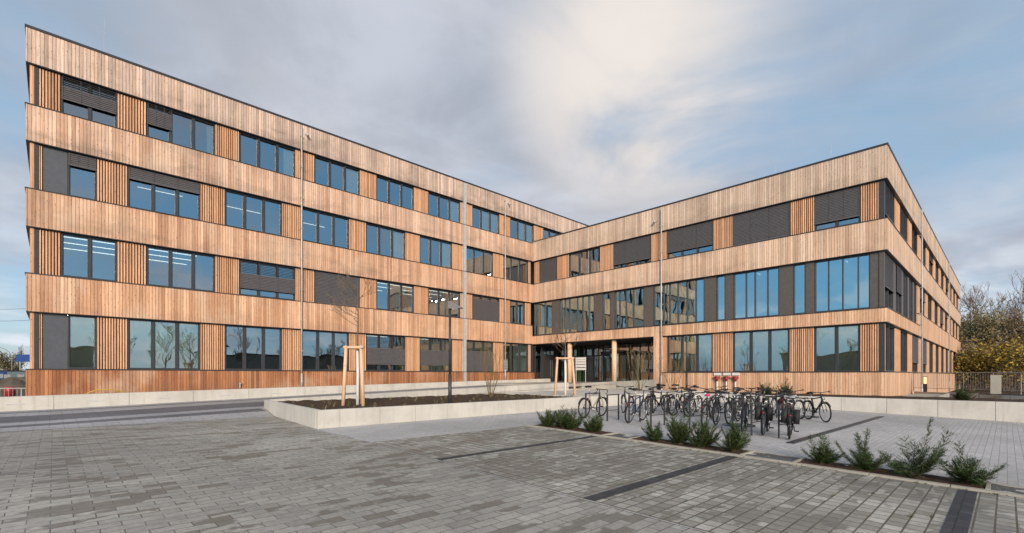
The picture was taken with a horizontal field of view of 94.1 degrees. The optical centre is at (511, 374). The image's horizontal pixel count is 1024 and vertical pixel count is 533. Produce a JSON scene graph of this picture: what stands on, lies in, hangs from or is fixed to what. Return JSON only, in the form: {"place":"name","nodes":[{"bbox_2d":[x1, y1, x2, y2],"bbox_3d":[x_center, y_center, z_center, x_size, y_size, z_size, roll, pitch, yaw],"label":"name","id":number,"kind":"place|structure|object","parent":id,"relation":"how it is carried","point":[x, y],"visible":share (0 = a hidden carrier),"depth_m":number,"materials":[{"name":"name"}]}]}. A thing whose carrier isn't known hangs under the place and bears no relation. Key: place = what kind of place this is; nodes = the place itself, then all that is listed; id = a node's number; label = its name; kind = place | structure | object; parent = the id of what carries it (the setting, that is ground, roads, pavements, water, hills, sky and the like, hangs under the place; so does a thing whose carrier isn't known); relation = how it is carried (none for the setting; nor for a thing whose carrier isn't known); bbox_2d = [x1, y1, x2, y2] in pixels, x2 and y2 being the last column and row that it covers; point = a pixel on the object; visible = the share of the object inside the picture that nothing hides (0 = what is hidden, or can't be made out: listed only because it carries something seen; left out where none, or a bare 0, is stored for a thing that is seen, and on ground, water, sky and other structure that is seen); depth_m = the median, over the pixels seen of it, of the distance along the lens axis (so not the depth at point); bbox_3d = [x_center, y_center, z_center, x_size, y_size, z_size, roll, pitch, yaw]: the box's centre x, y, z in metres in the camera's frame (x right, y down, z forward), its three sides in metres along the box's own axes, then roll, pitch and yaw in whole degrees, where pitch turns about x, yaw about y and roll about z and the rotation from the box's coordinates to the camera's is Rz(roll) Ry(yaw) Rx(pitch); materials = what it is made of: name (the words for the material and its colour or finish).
{"place":"outdoors","nodes":[
{"label":"outdoors","id":0,"kind":"place"},
{"bbox_2d":[0,392,24,396],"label":"building site ground","id":1,"kind":"structure","parent":0,"point":[17,394],"depth_m":36.97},
{"bbox_2d":[0,378,25,392],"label":"earth heap","id":2,"kind":"object","parent":1,"relation":"on","point":[11,382],"visible":0.31,"depth_m":43.11,"materials":[{"name":"soil"}]},
{"bbox_2d":[256,409,315,428],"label":"plaza","id":3,"kind":"structure","parent":0,"point":[276,419],"depth_m":15.19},
{"bbox_2d":[264,400,318,429],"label":"planter wall","id":4,"kind":"structure","parent":3,"relation":"on","point":[303,415],"depth_m":14.83,"materials":[{"name":"concrete"}]},
{"bbox_2d":[0,416,703,532],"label":"plaza","id":5,"kind":"structure","parent":0,"point":[248,475],"depth_m":6.44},
{"bbox_2d":[0,407,257,425],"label":"lane course","id":6,"kind":"object","parent":5,"relation":"on","point":[93,418],"visible":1,"depth_m":15.64,"materials":[{"name":"concrete"}]},
{"bbox_2d":[0,402,263,422],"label":"lane course","id":7,"kind":"object","parent":5,"relation":"on","point":[104,413],"visible":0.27,"depth_m":17.27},
{"bbox_2d":[0,408,264,427],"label":"lane course","id":8,"kind":"object","parent":5,"relation":"on","point":[166,416],"visible":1,"depth_m":15.34,"materials":[{"name":"concrete"}]},
{"bbox_2d":[0,411,273,431],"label":"lane course","id":9,"kind":"object","parent":5,"relation":"on","point":[200,417],"visible":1,"depth_m":14.69,"materials":[{"name":"concrete"}]},
{"bbox_2d":[0,385,491,412],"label":"lane course","id":10,"kind":"object","parent":5,"relation":"on","point":[214,400],"visible":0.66,"depth_m":22.89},
{"bbox_2d":[0,379,549,411],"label":"seat wall","id":11,"kind":"structure","parent":10,"relation":"on","point":[23,403],"depth_m":22.93,"materials":[{"name":"concrete"}]},
{"bbox_2d":[0,382,554,416],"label":"lane course","id":12,"kind":"object","parent":5,"relation":"on","point":[109,409],"visible":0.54,"depth_m":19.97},
{"bbox_2d":[277,393,565,409],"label":"planter soil","id":13,"kind":"structure","parent":0,"point":[402,401],"depth_m":18.92,"materials":[{"name":"soil"}]},
{"bbox_2d":[327,272,375,404],"bbox_3d":[-5.514,-1.213,16.149,1.498,4.588,1.850,0,0,-44],"label":"young tree","id":14,"kind":"object","parent":13,"relation":"on","point":[357,370],"visible":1,"depth_m":16.20,"materials":[{"name":"plant"}]},
{"bbox_2d":[341,345,364,405],"bbox_3d":[-5.250,0.095,16.069,0.785,2.177,0.741,0,0,-44],"label":"tree stake","id":15,"kind":"object","parent":13,"relation":"on","point":[360,348],"visible":0.81,"depth_m":16.01,"materials":[{"name":"brown wood"}]},
{"bbox_2d":[448,301,462,402],"bbox_3d":[-2.015,-0.740,16.951,0.513,3.780,0.260,0,0,0],"label":"street lamp","id":16,"kind":"object","parent":13,"relation":"on","point":[452,306],"visible":0.87,"depth_m":16.91,"materials":[{"name":"metal"}]},
{"bbox_2d":[479,337,506,396],"bbox_3d":[-0.895,-0.324,22.100,1.283,2.784,2.257,0,0,-5],"label":"bare shrub","id":17,"kind":"object","parent":13,"relation":"on","point":[492,365],"visible":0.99,"depth_m":21.98,"materials":[{"name":"plant"}]},
{"bbox_2d":[256,384,605,408],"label":"ramp","id":18,"kind":"structure","parent":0,"point":[261,407],"depth_m":19.12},
{"bbox_2d":[269,383,568,400],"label":"ramp wall","id":19,"kind":"structure","parent":18,"relation":"on","point":[514,388],"depth_m":24.29,"materials":[{"name":"concrete"}]},
{"bbox_2d":[25,19,960,395],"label":"office building","id":20,"kind":"structure","parent":0,"point":[183,235],"depth_m":27.88,"materials":[{"name":"brown wood"}]},
{"bbox_2d":[68,152,96,199],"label":"window","id":21,"kind":"structure","parent":20,"relation":"in","point":[87,159],"depth_m":21.54,"materials":[{"name":"glass"}]},
{"bbox_2d":[68,315,96,368],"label":"window","id":22,"kind":"structure","parent":20,"relation":"in","point":[95,317],"depth_m":21.68,"materials":[{"name":"grey glass"}]},
{"bbox_2d":[61,75,116,126],"bbox_3d":[-19.268,-12.410,21.750,1.920,1.720,0.240,0,0,-44],"label":"window","id":23,"kind":"structure","parent":20,"relation":"in","point":[89,101],"depth_m":21.70,"materials":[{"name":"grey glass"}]},
{"bbox_2d":[61,232,116,281],"bbox_3d":[-19.296,-5.335,21.778,1.920,1.950,0.160,0,0,-44],"label":"window","id":24,"kind":"structure","parent":20,"relation":"in","point":[89,239],"depth_m":21.71,"materials":[{"name":"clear glass"}]},
{"bbox_2d":[128,166,199,219],"bbox_3d":[-17.241,-8.960,23.703,2.930,1.980,0.238,0,0,-44],"label":"window","id":25,"kind":"structure","parent":20,"relation":"in","point":[152,175],"depth_m":23.57,"materials":[{"name":"glass"}]},
{"bbox_2d":[128,319,199,369],"bbox_3d":[-17.269,-1.480,23.731,2.930,2.420,0.160,0,0,-44],"label":"window","id":26,"kind":"structure","parent":20,"relation":"in","point":[152,321],"depth_m":23.64,"materials":[{"name":"clear glass"}]},
{"bbox_2d":[147,102,214,153],"bbox_3d":[-16.768,-12.360,24.206,0.278,2.020,2.894,0,0,44],"label":"window","id":27,"kind":"structure","parent":20,"relation":"in","point":[168,121],"depth_m":23.82,"materials":[{"name":"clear glass"}]},
{"bbox_2d":[147,245,214,291],"bbox_3d":[-16.771,-5.335,24.210,2.890,1.950,0.160,0,0,-44],"label":"window","id":28,"kind":"structure","parent":20,"relation":"in","point":[170,251],"depth_m":23.92,"materials":[{"name":"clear glass"}]},
{"bbox_2d":[225,189,281,235],"bbox_3d":[-14.362,-8.960,26.530,2.880,1.980,0.160,0,0,-44],"label":"window","id":29,"kind":"structure","parent":20,"relation":"in","point":[244,195],"depth_m":26.40,"materials":[{"name":"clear glass"}]},
{"bbox_2d":[225,325,281,369],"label":"window","id":30,"kind":"structure","parent":20,"relation":"in","point":[244,327],"depth_m":26.33,"materials":[{"name":"clear glass"}]},
{"bbox_2d":[239,132,294,176],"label":"window","id":31,"kind":"structure","parent":20,"relation":"in","point":[288,153],"depth_m":27.45,"materials":[{"name":"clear glass"}]},
{"bbox_2d":[239,259,294,299],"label":"window","id":32,"kind":"structure","parent":20,"relation":"in","point":[259,279],"depth_m":26.86,"materials":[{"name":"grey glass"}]},
{"bbox_2d":[302,207,348,248],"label":"window","id":33,"kind":"structure","parent":20,"relation":"in","point":[317,212],"depth_m":29.50,"materials":[{"name":"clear glass"}]},
{"bbox_2d":[302,330,348,370],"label":"window","id":34,"kind":"structure","parent":20,"relation":"in","point":[317,332],"depth_m":29.33,"materials":[{"name":"clear glass"}]},
{"bbox_2d":[314,155,359,194],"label":"window","id":35,"kind":"structure","parent":20,"relation":"in","point":[351,176],"depth_m":30.45,"materials":[{"name":"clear glass"}]},
{"bbox_2d":[314,271,359,306],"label":"window","id":36,"kind":"structure","parent":20,"relation":"in","point":[329,284],"depth_m":29.54,"materials":[{"name":"grey glass"}]},
{"bbox_2d":[366,223,404,258],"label":"window","id":37,"kind":"structure","parent":20,"relation":"in","point":[397,238],"depth_m":32.81,"materials":[{"name":"blue glass"}]},
{"bbox_2d":[366,334,404,370],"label":"window","id":38,"kind":"structure","parent":20,"relation":"in","point":[392,357],"depth_m":32.01,"materials":[{"name":"grey glass"}]},
{"bbox_2d":[376,175,413,209],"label":"window","id":39,"kind":"structure","parent":20,"relation":"in","point":[388,180],"depth_m":32.50,"materials":[{"name":"blue glass"}]},
{"bbox_2d":[376,280,413,312],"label":"window","id":40,"kind":"structure","parent":20,"relation":"in","point":[388,283],"depth_m":32.47,"materials":[{"name":"clear glass"}]},
{"bbox_2d":[419,235,451,267],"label":"window","id":41,"kind":"structure","parent":20,"relation":"in","point":[445,247],"depth_m":35.63,"materials":[{"name":"blue glass"}]},
{"bbox_2d":[419,337,451,370],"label":"window","id":42,"kind":"structure","parent":20,"relation":"in","point":[430,352],"depth_m":34.73,"materials":[{"name":"grey glass"}]},
{"bbox_2d":[428,191,459,222],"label":"window","id":43,"kind":"structure","parent":20,"relation":"in","point":[453,205],"depth_m":36.08,"materials":[{"name":"blue glass"}]},
{"bbox_2d":[467,340,492,371],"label":"window","id":44,"kind":"structure","parent":20,"relation":"in","point":[474,364],"depth_m":37.63,"materials":[{"name":"grey glass"}]},
{"bbox_2d":[472,205,498,233],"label":"window","id":45,"kind":"structure","parent":20,"relation":"in","point":[489,220],"depth_m":38.59,"materials":[{"name":"blue glass"}]},
{"bbox_2d":[472,294,499,321],"bbox_3d":[-2.115,-5.335,38.269,2.850,1.950,0.240,0,0,-44],"label":"window blind","id":46,"kind":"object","parent":20,"relation":"in","point":[483,304],"depth_m":38.14,"materials":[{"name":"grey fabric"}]},
{"bbox_2d":[503,343,527,371],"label":"window","id":47,"kind":"structure","parent":20,"relation":"in","point":[520,351],"depth_m":40.97,"materials":[{"name":"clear glass"}]},
{"bbox_2d":[510,218,533,241],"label":"window","id":48,"kind":"structure","parent":20,"relation":"in","point":[523,229],"depth_m":41.45,"materials":[{"name":"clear glass"}]},
{"bbox_2d":[534,301,551,335],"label":"window","id":49,"kind":"structure","parent":20,"relation":"in","point":[542,310],"depth_m":41.18,"materials":[{"name":"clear glass"}]},
{"bbox_2d":[539,257,556,282],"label":"window blind","id":50,"kind":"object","parent":20,"relation":"in","point":[548,269],"depth_m":40.55,"materials":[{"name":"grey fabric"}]},
{"bbox_2d":[560,294,593,332],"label":"window","id":51,"kind":"structure","parent":20,"relation":"in","point":[581,307],"depth_m":38.44,"materials":[{"name":"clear glass"}]},
{"bbox_2d":[603,292,609,329],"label":"window","id":52,"kind":"structure","parent":20,"relation":"in","point":[606,296],"depth_m":36.49,"materials":[{"name":"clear glass"}]},
{"bbox_2d":[615,287,643,328],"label":"window","id":53,"kind":"structure","parent":20,"relation":"in","point":[629,303],"depth_m":35.04,"materials":[{"name":"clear glass"}]},
{"bbox_2d":[613,235,650,268],"bbox_3d":[8.776,-8.935,34.797,0.238,1.970,3.150,0,0,-44],"label":"window blind","id":54,"kind":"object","parent":20,"relation":"in","point":[637,241],"depth_m":34.71,"materials":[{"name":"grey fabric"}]},
{"bbox_2d":[654,278,703,325],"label":"window","id":55,"kind":"structure","parent":20,"relation":"in","point":[682,301],"depth_m":32.19,"materials":[{"name":"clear glass"}]},
{"bbox_2d":[667,333,712,371],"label":"window","id":56,"kind":"structure","parent":20,"relation":"in","point":[697,335],"depth_m":31.67,"materials":[{"name":"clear glass"}]},
{"bbox_2d":[667,220,713,258],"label":"window","id":57,"kind":"structure","parent":20,"relation":"in","point":[697,234],"depth_m":31.48,"materials":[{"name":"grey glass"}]},
{"bbox_2d":[716,275,724,320],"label":"window","id":58,"kind":"structure","parent":20,"relation":"in","point":[720,280],"depth_m":30.25,"materials":[{"name":"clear glass"}]},
{"bbox_2d":[733,267,778,318],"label":"window","id":59,"kind":"structure","parent":20,"relation":"in","point":[755,292],"depth_m":28.70,"materials":[{"name":"blue glass"}]},
{"bbox_2d":[733,329,788,371],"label":"window","id":60,"kind":"structure","parent":20,"relation":"in","point":[769,331],"depth_m":28.48,"materials":[{"name":"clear glass"}]},
{"bbox_2d":[733,202,789,245],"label":"window","id":61,"kind":"structure","parent":20,"relation":"in","point":[772,209],"depth_m":28.34,"materials":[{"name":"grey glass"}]},
{"bbox_2d":[793,263,804,313],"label":"window","id":62,"kind":"structure","parent":20,"relation":"in","point":[798,269],"depth_m":27.05,"materials":[{"name":"blue glass"}]},
{"bbox_2d":[814,324,859,371],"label":"window","id":63,"kind":"structure","parent":20,"relation":"in","point":[836,327],"depth_m":25.70,"materials":[{"name":"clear glass"}]},
{"bbox_2d":[815,186,859,230],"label":"window","id":64,"kind":"structure","parent":20,"relation":"in","point":[836,207],"depth_m":25.63,"materials":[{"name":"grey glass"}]},
{"bbox_2d":[815,253,869,312],"bbox_3d":[17.704,-4.875,25.583,0.160,2.870,2.470,0,0,-44],"label":"window","id":65,"kind":"structure","parent":20,"relation":"in","point":[842,283],"depth_m":25.51,"materials":[{"name":"blue glass"}]},
{"bbox_2d":[885,324,893,371],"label":"window","id":66,"kind":"structure","parent":20,"relation":"in","point":[889,330],"depth_m":26.22,"materials":[{"name":"grey glass"}]},
{"bbox_2d":[885,183,894,224],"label":"window","id":67,"kind":"structure","parent":20,"relation":"in","point":[889,198],"depth_m":25.48,"materials":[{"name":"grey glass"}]},
{"bbox_2d":[885,253,894,308],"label":"window","id":68,"kind":"structure","parent":20,"relation":"in","point":[889,284],"depth_m":25.50,"materials":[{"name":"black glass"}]},
{"bbox_2d":[896,264,902,313],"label":"window","id":69,"kind":"structure","parent":20,"relation":"in","point":[898,270],"depth_m":27.75,"materials":[{"name":"black glass"}]},
{"bbox_2d":[0,0,1023,369],"label":"sky","id":70,"kind":"structure","parent":0,"point":[588,112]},
{"bbox_2d":[501,389,703,396],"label":"seating deck","id":71,"kind":"structure","parent":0,"point":[580,393],"depth_m":26.74,"materials":[{"name":"concrete"}]},
{"bbox_2d":[549,316,583,394],"bbox_3d":[2.644,-0.950,23.514,1.535,4.061,1.944,0,0,-44],"label":"young tree","id":72,"kind":"object","parent":71,"relation":"on","point":[561,340],"visible":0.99,"depth_m":23.76,"materials":[{"name":"plant"}]},
{"bbox_2d":[313,401,1023,532],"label":"bike yard","id":73,"kind":"structure","parent":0,"point":[990,444],"depth_m":13.16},
{"bbox_2d":[316,392,678,435],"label":"planter wall","id":74,"kind":"structure","parent":73,"relation":"on","point":[332,418],"depth_m":15.72,"materials":[{"name":"concrete"}]},
{"bbox_2d":[536,424,612,434],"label":"planting bed soil","id":75,"kind":"structure","parent":73,"relation":"on","point":[584,430],"depth_m":12.94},
{"bbox_2d":[563,408,586,428],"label":"yew shrub","id":76,"kind":"object","parent":75,"relation":"on","point":[571,422],"visible":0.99,"depth_m":13.10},
{"bbox_2d":[582,413,603,431],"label":"yew shrub","id":77,"kind":"object","parent":75,"relation":"on","point":[594,426],"visible":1,"depth_m":12.46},
{"bbox_2d":[632,436,747,453],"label":"planting bed soil","id":78,"kind":"structure","parent":73,"relation":"on","point":[663,441],"depth_m":10.58,"materials":[{"name":"soil"}]},
{"bbox_2d":[663,411,696,443],"bbox_3d":[3.860,1.217,10.843,0.803,0.756,0.843,0,0,-44],"label":"yew shrub","id":79,"kind":"object","parent":78,"relation":"on","point":[679,435],"visible":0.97,"depth_m":10.80,"materials":[{"name":"plant"}]},
{"bbox_2d":[684,418,721,447],"bbox_3d":[4.161,1.278,10.483,0.892,0.663,0.765,0,0,-26],"label":"yew shrub","id":80,"kind":"object","parent":78,"relation":"on","point":[703,437],"visible":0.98,"depth_m":10.42,"materials":[{"name":"plant"}]},
{"bbox_2d":[712,421,751,451],"bbox_3d":[4.641,1.283,9.934,0.876,0.692,0.672,0,0,9],"label":"yew shrub","id":81,"kind":"object","parent":78,"relation":"on","point":[734,441],"visible":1,"depth_m":9.91,"materials":[{"name":"plant"}]},
{"bbox_2d":[701,391,726,426],"bbox_3d":[6.047,1.030,14.453,0.695,1.051,1.752,4,3,40],"label":"bicycle","id":82,"kind":"object","parent":73,"relation":"on","point":[713,411],"visible":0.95,"depth_m":14.39,"materials":[{"name":"metal"}]},
{"bbox_2d":[718,390,740,423],"bbox_3d":[7.215,1.031,15.581,0.695,1.051,1.752,-4,-3,40],"label":"bicycle","id":83,"kind":"object","parent":73,"relation":"on","point":[735,411],"visible":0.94,"depth_m":15.40,"materials":[{"name":"metal"}]},
{"bbox_2d":[754,394,777,434],"bbox_3d":[6.976,1.074,13.059,0.695,1.051,1.752,4,2,34],"label":"bicycle","id":84,"kind":"object","parent":73,"relation":"on","point":[766,414],"visible":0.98,"depth_m":12.53,"materials":[{"name":"metal"}]},
{"bbox_2d":[526,425,1023,497],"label":"kerb","id":85,"kind":"structure","parent":73,"relation":"on","point":[884,476],"depth_m":8.50,"materials":[{"name":"concrete"}]},
{"bbox_2d":[778,396,807,439],"bbox_3d":[7.268,1.093,12.397,0.695,1.051,1.752,4,2,32],"label":"bicycle","id":86,"kind":"object","parent":73,"relation":"on","point":[794,416],"visible":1,"depth_m":11.84,"materials":[{"name":"metal"}]},
{"bbox_2d":[802,391,831,422],"bbox_3d":[10.593,1.074,16.596,0.695,1.051,1.752,-3,0,4],"label":"bicycle","id":87,"kind":"object","parent":73,"relation":"on","point":[814,409],"visible":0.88,"depth_m":16.37,"materials":[{"name":"metal"}]},
{"bbox_2d":[786,416,883,443],"bbox_3d":[10.530,1.644,14.968,10.704,0.080,0.160,0,0,-43],"label":"drain channel","id":88,"kind":"object","parent":73,"relation":"on","point":[829,431],"visible":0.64,"depth_m":13.77,"materials":[{"name":"metal"}]},
{"bbox_2d":[679,393,1023,422],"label":"retaining wall","id":89,"kind":"structure","parent":73,"relation":"on","point":[1005,411],"depth_m":19.31,"materials":[{"name":"concrete"}]},
{"bbox_2d":[797,458,985,488],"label":"planting bed soil","id":90,"kind":"structure","parent":73,"relation":"on","point":[928,477],"depth_m":8.02,"materials":[{"name":"soil"}]},
{"bbox_2d":[801,433,842,463],"bbox_3d":[5.829,1.364,8.893,0.766,0.614,0.715,0,0,-44],"label":"yew shrub","id":91,"kind":"object","parent":90,"relation":"on","point":[821,454],"visible":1,"depth_m":8.79,"materials":[{"name":"plant"}]},
{"bbox_2d":[834,427,891,471],"bbox_3d":[6.266,1.305,8.387,0.763,0.770,0.820,0,0,-10],"label":"yew shrub","id":92,"kind":"object","parent":90,"relation":"on","point":[864,458],"visible":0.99,"depth_m":8.38,"materials":[{"name":"plant"}]},
{"bbox_2d":[878,417,955,476],"bbox_3d":[6.742,1.192,7.867,0.994,1.030,0.985,0,0,21],"label":"yew shrub","id":93,"kind":"object","parent":90,"relation":"on","point":[920,470],"visible":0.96,"depth_m":7.89,"materials":[{"name":"plant"}]},
{"bbox_2d":[927,441,1006,485],"bbox_3d":[7.046,1.384,7.404,0.777,0.689,0.858,0,0,-33],"label":"yew shrub","id":94,"kind":"object","parent":90,"relation":"on","point":[965,474],"visible":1,"depth_m":7.41,"materials":[{"name":"plant"}]},
{"bbox_2d":[350,389,995,532],"bbox_3d":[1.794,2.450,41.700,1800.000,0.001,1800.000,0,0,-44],"label":"ground","id":95,"kind":"structure","parent":0,"point":[593,502],"depth_m":10.29,"materials":[{"name":"grey stone"}]},
{"bbox_2d":[952,347,999,390],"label":"autumn shrub","id":96,"kind":"object","parent":95,"relation":"on","point":[969,365],"visible":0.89,"depth_m":54.46,"materials":[{"name":"plant"}]},
{"bbox_2d":[959,282,1013,350],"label":"tree","id":97,"kind":"object","parent":95,"relation":"on","point":[971,300],"visible":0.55,"depth_m":91.06,"materials":[{"name":"brown plant"}]},
{"bbox_2d":[959,299,1014,387],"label":"tree","id":98,"kind":"object","parent":95,"relation":"on","point":[985,330],"visible":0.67,"depth_m":65.20,"materials":[{"name":"green plant"}]},
{"bbox_2d":[970,339,1023,391],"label":"autumn shrub","id":99,"kind":"object","parent":95,"relation":"on","point":[1009,361],"visible":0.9,"depth_m":51.56,"materials":[{"name":"plant"}]},
{"bbox_2d":[976,334,1023,391],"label":"autumn shrub","id":100,"kind":"object","parent":95,"relation":"on","point":[1007,345],"visible":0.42,"depth_m":52.44,"materials":[{"name":"plant"}]},
{"bbox_2d":[989,299,1023,388],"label":"tree","id":101,"kind":"object","parent":95,"relation":"on","point":[1019,328],"visible":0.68,"depth_m":63.50,"materials":[{"name":"brown plant"}]},
{"bbox_2d":[993,271,1023,332],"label":"tree","id":102,"kind":"object","parent":95,"relation":"on","point":[1017,304],"visible":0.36,"depth_m":84.38,"materials":[{"name":"brown plant"}]},
{"bbox_2d":[373,426,1023,532],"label":"parking bay","id":103,"kind":"object","parent":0,"point":[723,499],"visible":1,"depth_m":7.01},
{"bbox_2d":[438,436,596,459],"bbox_3d":[0.374,1.524,10.234,4.700,0.004,0.160,0,0,-44],"label":"bay strip","id":104,"kind":"object","parent":103,"relation":"on","point":[458,456],"visible":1,"depth_m":9.88,"materials":[{"name":"stone"}]},
{"bbox_2d":[584,456,736,500],"bbox_3d":[2.698,1.614,7.821,4.700,0.005,0.200,0,0,-44],"label":"bay strip","id":105,"kind":"object","parent":103,"relation":"on","point":[612,492],"visible":1,"depth_m":7.30,"materials":[{"name":"concrete"}]},
{"bbox_2d":[940,489,977,532],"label":"bay strip","id":106,"kind":"object","parent":103,"relation":"on","point":[958,517],"visible":1,"depth_m":5.87,"materials":[{"name":"concrete"}]},
{"bbox_2d":[695,391,1023,402],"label":"bed soil","id":107,"kind":"structure","parent":0,"point":[933,398],"depth_m":22.18,"materials":[{"name":"soil"}]},
{"bbox_2d":[950,387,1023,415],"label":"bed soil","id":108,"kind":"structure","parent":0,"point":[987,391],"depth_m":52.10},
{"bbox_2d":[914,391,1023,417],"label":"railing plinth","id":109,"kind":"structure","parent":108,"relation":"on","point":[995,396],"depth_m":25.50,"materials":[{"name":"concrete"}]},
{"bbox_2d":[913,372,1023,394],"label":"railing","id":110,"kind":"object","parent":109,"relation":"on","point":[937,388],"visible":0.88,"depth_m":26.21,"materials":[{"name":"metal"}]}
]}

